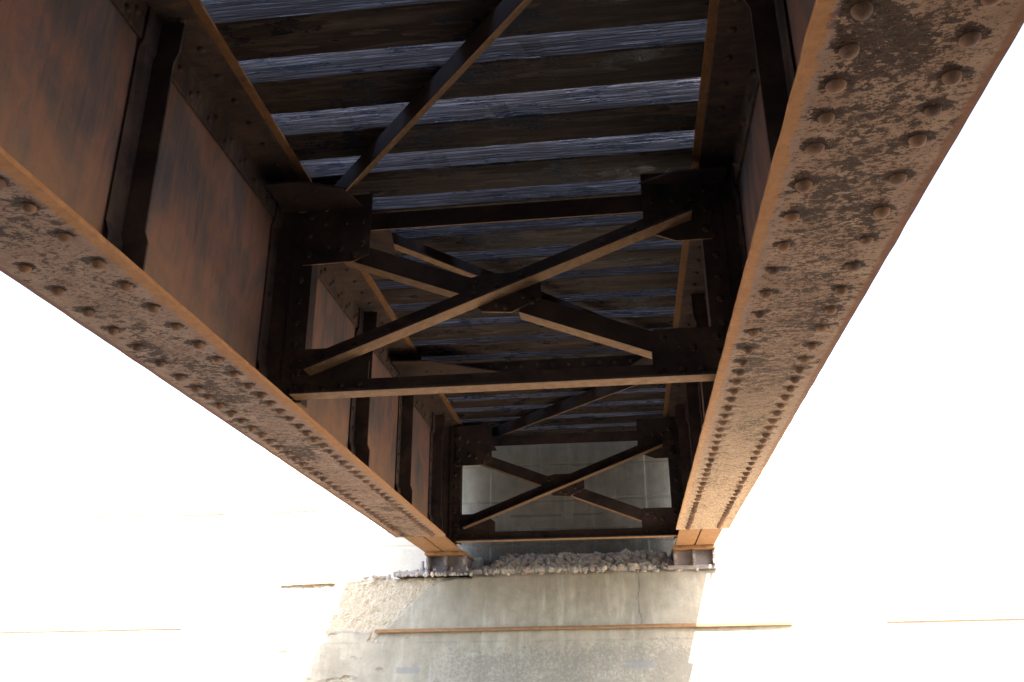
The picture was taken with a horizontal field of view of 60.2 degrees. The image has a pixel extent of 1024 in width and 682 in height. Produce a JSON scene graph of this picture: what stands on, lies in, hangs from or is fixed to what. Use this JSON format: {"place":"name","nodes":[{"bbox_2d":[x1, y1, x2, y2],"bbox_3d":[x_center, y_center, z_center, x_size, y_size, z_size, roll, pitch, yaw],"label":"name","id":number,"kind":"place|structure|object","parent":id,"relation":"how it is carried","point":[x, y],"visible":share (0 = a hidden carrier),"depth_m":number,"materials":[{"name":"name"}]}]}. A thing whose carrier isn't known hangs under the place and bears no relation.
{"place":"outdoors","nodes":[
{"label":"outdoors","id":0,"kind":"place"},
{"bbox_2d":[0,24,1023,457],"label":"sky","id":1,"kind":"structure","parent":0,"point":[937,333],"materials":[{"name":"white"}]},
{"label":"ground","id":2,"kind":"structure","parent":0,"visible":0},
{"bbox_2d":[0,417,1023,681],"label":"abutment","id":3,"kind":"object","parent":2,"relation":"on","point":[838,545],"visible":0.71,"depth_m":7.81,"materials":[{"name":"concrete"}]},
{"bbox_2d":[10,628,181,631],"bbox_3d":[-4.039,2.564,7.814,2.350,0.019,0.038,-3,-22,6],"label":"steel bar","id":4,"kind":"object","parent":3,"relation":"attached to","point":[90,630],"visible":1,"depth_m":7.77,"materials":[{"name":"metal"}]},
{"bbox_2d":[279,583,330,585],"bbox_3d":[-1.802,2.143,7.784,0.500,0.018,0.039,-3,-22,6],"label":"steel bar","id":5,"kind":"object","parent":3,"relation":"attached to","point":[306,584],"visible":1,"depth_m":7.77,"materials":[{"name":"white metal"}]},
{"bbox_2d":[393,551,482,578],"bbox_3d":[-0.626,1.997,7.822,0.780,0.179,0.555,-3,-22,6],"label":"bridge bearing","id":6,"kind":"object","parent":3,"relation":"on","point":[443,562],"visible":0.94,"depth_m":7.68,"materials":[{"name":"metal"}]},
{"bbox_2d":[363,549,698,579],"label":"ballast","id":7,"kind":"structure","parent":3,"relation":"on","point":[623,560],"depth_m":7.66,"materials":[{"name":"gravel"}]},
{"bbox_2d":[374,621,792,632],"bbox_3d":[0.544,2.349,7.249,3.425,0.042,0.059,-3,-22,6],"label":"steel bar","id":8,"kind":"object","parent":3,"relation":"attached to","point":[585,627],"visible":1,"depth_m":7.23,"materials":[{"name":"brown metal"}]},
{"bbox_2d":[667,545,722,569],"bbox_3d":[1.564,1.883,7.572,0.474,0.179,0.555,-3,-22,6],"label":"bridge bearing","id":9,"kind":"object","parent":3,"relation":"on","point":[690,557],"visible":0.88,"depth_m":7.43,"materials":[{"name":"metal"}]},
{"bbox_2d":[887,618,1023,621],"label":"steel bar","id":10,"kind":"object","parent":3,"relation":"attached to","point":[958,619],"visible":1,"depth_m":6.92,"materials":[{"name":"white metal"}]},
{"bbox_3d":[-0.883,-1.288,-2.730,16.000,4.360,1.000,-3,-22,6],"label":"pier","id":11,"kind":"object","parent":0,"visible":0},
{"bbox_2d":[0,0,463,551],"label":"plate girder","id":12,"kind":"object","parent":11,"relation":"on","point":[146,156],"visible":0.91,"depth_m":3.24,"materials":[{"name":"brown metal"}]},
{"bbox_2d":[265,180,362,212],"bbox_3d":[-0.896,-0.657,4.019,0.380,0.021,0.250,-3,-22,6],"label":"node plate","id":13,"kind":"object","parent":12,"relation":"attached to","point":[296,196],"visible":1,"depth_m":4.02,"materials":[{"name":"brown metal"}]},
{"bbox_2d":[322,230,395,264],"bbox_3d":[-0.803,-0.483,4.452,0.450,0.021,0.400,-3,-22,6],"label":"node plate","id":14,"kind":"object","parent":12,"relation":"attached to","point":[381,240],"visible":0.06,"depth_m":4.43,"materials":[{"name":"brown metal"}]},
{"bbox_2d":[324,0,532,211],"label":"lateral brace","id":15,"kind":"object","parent":12,"relation":"attached to","point":[492,27],"visible":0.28,"depth_m":3.38,"materials":[{"name":"brown metal"}]},
{"bbox_2d":[392,360,499,376],"bbox_3d":[-0.452,0.186,6.118,0.700,0.021,0.330,-3,-22,6],"label":"node plate","id":16,"kind":"object","parent":12,"relation":"attached to","point":[404,368],"visible":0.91,"depth_m":6.13,"materials":[{"name":"brown metal"}]},
{"bbox_2d":[299,211,606,317],"bbox_3d":[0.103,-0.284,5.106,3.030,0.086,0.050,19,-29,-39],"label":"lateral brace","id":17,"kind":"object","parent":12,"relation":"attached to","point":[429,255],"visible":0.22,"depth_m":4.71,"materials":[{"name":"brown metal"}]},
{"bbox_2d":[238,19,706,113],"bbox_3d":[-0.122,-1.167,3.528,2.913,0.311,0.217,-3,-22,6],"label":"crosstie","id":18,"kind":"object","parent":12,"relation":"on","point":[532,63],"visible":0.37,"depth_m":3.44,"materials":[{"name":"wood"}]},
{"bbox_2d":[271,77,700,160],"bbox_3d":[-0.101,-1.031,3.852,2.911,0.300,0.201,-3,-22,6],"label":"crosstie","id":19,"kind":"object","parent":12,"relation":"on","point":[589,112],"visible":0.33,"depth_m":3.75,"materials":[{"name":"wood"}]},
{"bbox_2d":[300,130,694,196],"bbox_3d":[-0.071,-0.903,4.171,2.884,0.301,0.218,-3,-22,6],"label":"crosstie","id":20,"kind":"object","parent":12,"relation":"on","point":[635,156],"visible":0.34,"depth_m":4.06,"materials":[{"name":"wood"}]},
{"bbox_2d":[280,172,732,407],"bbox_3d":[-0.042,-0.256,3.901,1.962,1.019,0.184,-3,-22,6],"label":"cross frame","id":21,"kind":"object","parent":12,"relation":"attached to","point":[682,212],"visible":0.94,"depth_m":3.86,"materials":[{"name":"brown metal"}]},
{"bbox_2d":[372,178,642,229],"bbox_3d":[-0.006,-0.782,4.470,2.911,0.298,0.210,-3,-22,6],"label":"crosstie","id":22,"kind":"object","parent":12,"relation":"on","point":[572,191],"visible":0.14,"depth_m":4.34,"materials":[{"name":"wood"}]},
{"bbox_2d":[369,239,681,281],"bbox_3d":[0.047,-0.562,5.027,2.884,0.307,0.200,-3,-22,6],"label":"crosstie","id":23,"kind":"object","parent":12,"relation":"on","point":[651,252],"visible":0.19,"depth_m":4.90,"materials":[{"name":"wood"}]},
{"bbox_2d":[375,264,679,304],"bbox_3d":[0.108,-0.452,5.308,2.936,0.311,0.226,-3,-22,6],"label":"crosstie","id":24,"kind":"object","parent":12,"relation":"on","point":[605,280],"visible":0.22,"depth_m":5.19,"materials":[{"name":"wood"}]},
{"bbox_2d":[389,288,676,319],"bbox_3d":[0.131,-0.338,5.587,2.894,0.308,0.179,-3,-22,6],"label":"crosstie","id":25,"kind":"object","parent":12,"relation":"on","point":[632,299],"visible":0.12,"depth_m":5.45,"materials":[{"name":"wood"}]},
{"bbox_2d":[412,327,672,356],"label":"crosstie","id":26,"kind":"object","parent":12,"relation":"on","point":[502,344],"visible":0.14,"depth_m":6.09,"materials":[{"name":"wood"}]},
{"bbox_2d":[458,355,642,371],"bbox_3d":[0.234,0.172,6.218,2.040,0.090,0.030,-3,-22,6],"label":"lateral strut","id":27,"kind":"object","parent":12,"relation":"attached to","point":[568,363],"visible":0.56,"depth_m":6.20,"materials":[{"name":"brown metal"}]},
{"bbox_2d":[444,383,665,397],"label":"crosstie","id":28,"kind":"object","parent":12,"relation":"on","point":[556,390],"visible":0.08,"depth_m":7.01,"materials":[{"name":"brown wood"}]},
{"bbox_2d":[447,388,665,407],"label":"crosstie","id":29,"kind":"object","parent":12,"relation":"on","point":[547,398],"visible":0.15,"depth_m":7.20,"materials":[{"name":"wood"}]},
{"bbox_2d":[453,399,664,418],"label":"crosstie","id":30,"kind":"object","parent":12,"relation":"on","point":[588,408],"visible":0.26,"depth_m":7.48,"materials":[{"name":"wood"}]},
{"bbox_2d":[460,411,662,427],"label":"crosstie","id":31,"kind":"object","parent":12,"relation":"on","point":[602,418],"visible":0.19,"depth_m":7.75,"materials":[{"name":"wood"}]},
{"bbox_2d":[492,385,635,435],"bbox_3d":[0.381,0.565,7.203,0.080,0.096,2.793,16,-27,-34],"label":"lateral brace","id":32,"kind":"object","parent":12,"relation":"attached to","point":[586,397],"visible":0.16,"depth_m":7.15,"materials":[{"name":"brown metal"}]},
{"bbox_2d":[448,417,683,544],"bbox_3d":[0.437,1.169,7.445,1.962,1.019,0.184,-3,-22,6],"label":"cross frame","id":33,"kind":"object","parent":12,"relation":"attached to","point":[655,438],"visible":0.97,"depth_m":7.42,"materials":[{"name":"brown metal"}]},
{"bbox_2d":[502,422,636,435],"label":"crosstie","id":34,"kind":"object","parent":12,"relation":"on","point":[563,429],"visible":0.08,"depth_m":8.03,"materials":[{"name":"brown wood"}]},
{"bbox_2d":[663,0,1023,545],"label":"plate girder","id":35,"kind":"object","parent":11,"relation":"on","point":[827,133],"visible":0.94,"depth_m":2.58,"materials":[{"name":"brown metal"}]},
{"bbox_2d":[200,0,708,60],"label":"crosstie","id":36,"kind":"object","parent":35,"relation":"on","point":[255,29],"visible":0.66,"depth_m":3.17,"materials":[{"name":"wood"}]},
{"bbox_2d":[391,213,665,255],"bbox_3d":[0.036,-0.677,4.745,2.910,0.310,0.188,-3,-22,6],"label":"crosstie","id":37,"kind":"object","parent":35,"relation":"on","point":[517,234],"visible":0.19,"depth_m":4.65,"materials":[{"name":"wood"}]},
{"bbox_2d":[422,347,636,363],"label":"crosstie","id":38,"kind":"object","parent":35,"relation":"on","point":[534,355],"visible":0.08,"depth_m":6.32,"materials":[{"name":"wood"}]},
{"bbox_2d":[408,307,674,340],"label":"crosstie","id":39,"kind":"object","parent":35,"relation":"on","point":[650,318],"visible":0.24,"depth_m":5.78,"materials":[{"name":"wood"}]},
{"bbox_2d":[632,357,652,365],"bbox_3d":[1.010,0.103,5.938,0.410,0.021,0.360,-3,-22,6],"label":"node plate","id":40,"kind":"object","parent":35,"relation":"attached to","point":[644,361],"visible":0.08,"depth_m":6.04,"materials":[{"name":"brown metal"}]},
{"bbox_2d":[639,166,726,183],"bbox_3d":[0.750,-0.716,3.901,0.379,0.021,0.120,-3,-22,6],"label":"node plate","id":41,"kind":"object","parent":35,"relation":"attached to","point":[706,175],"visible":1,"depth_m":3.89,"materials":[{"name":"brown metal"}]}
]}

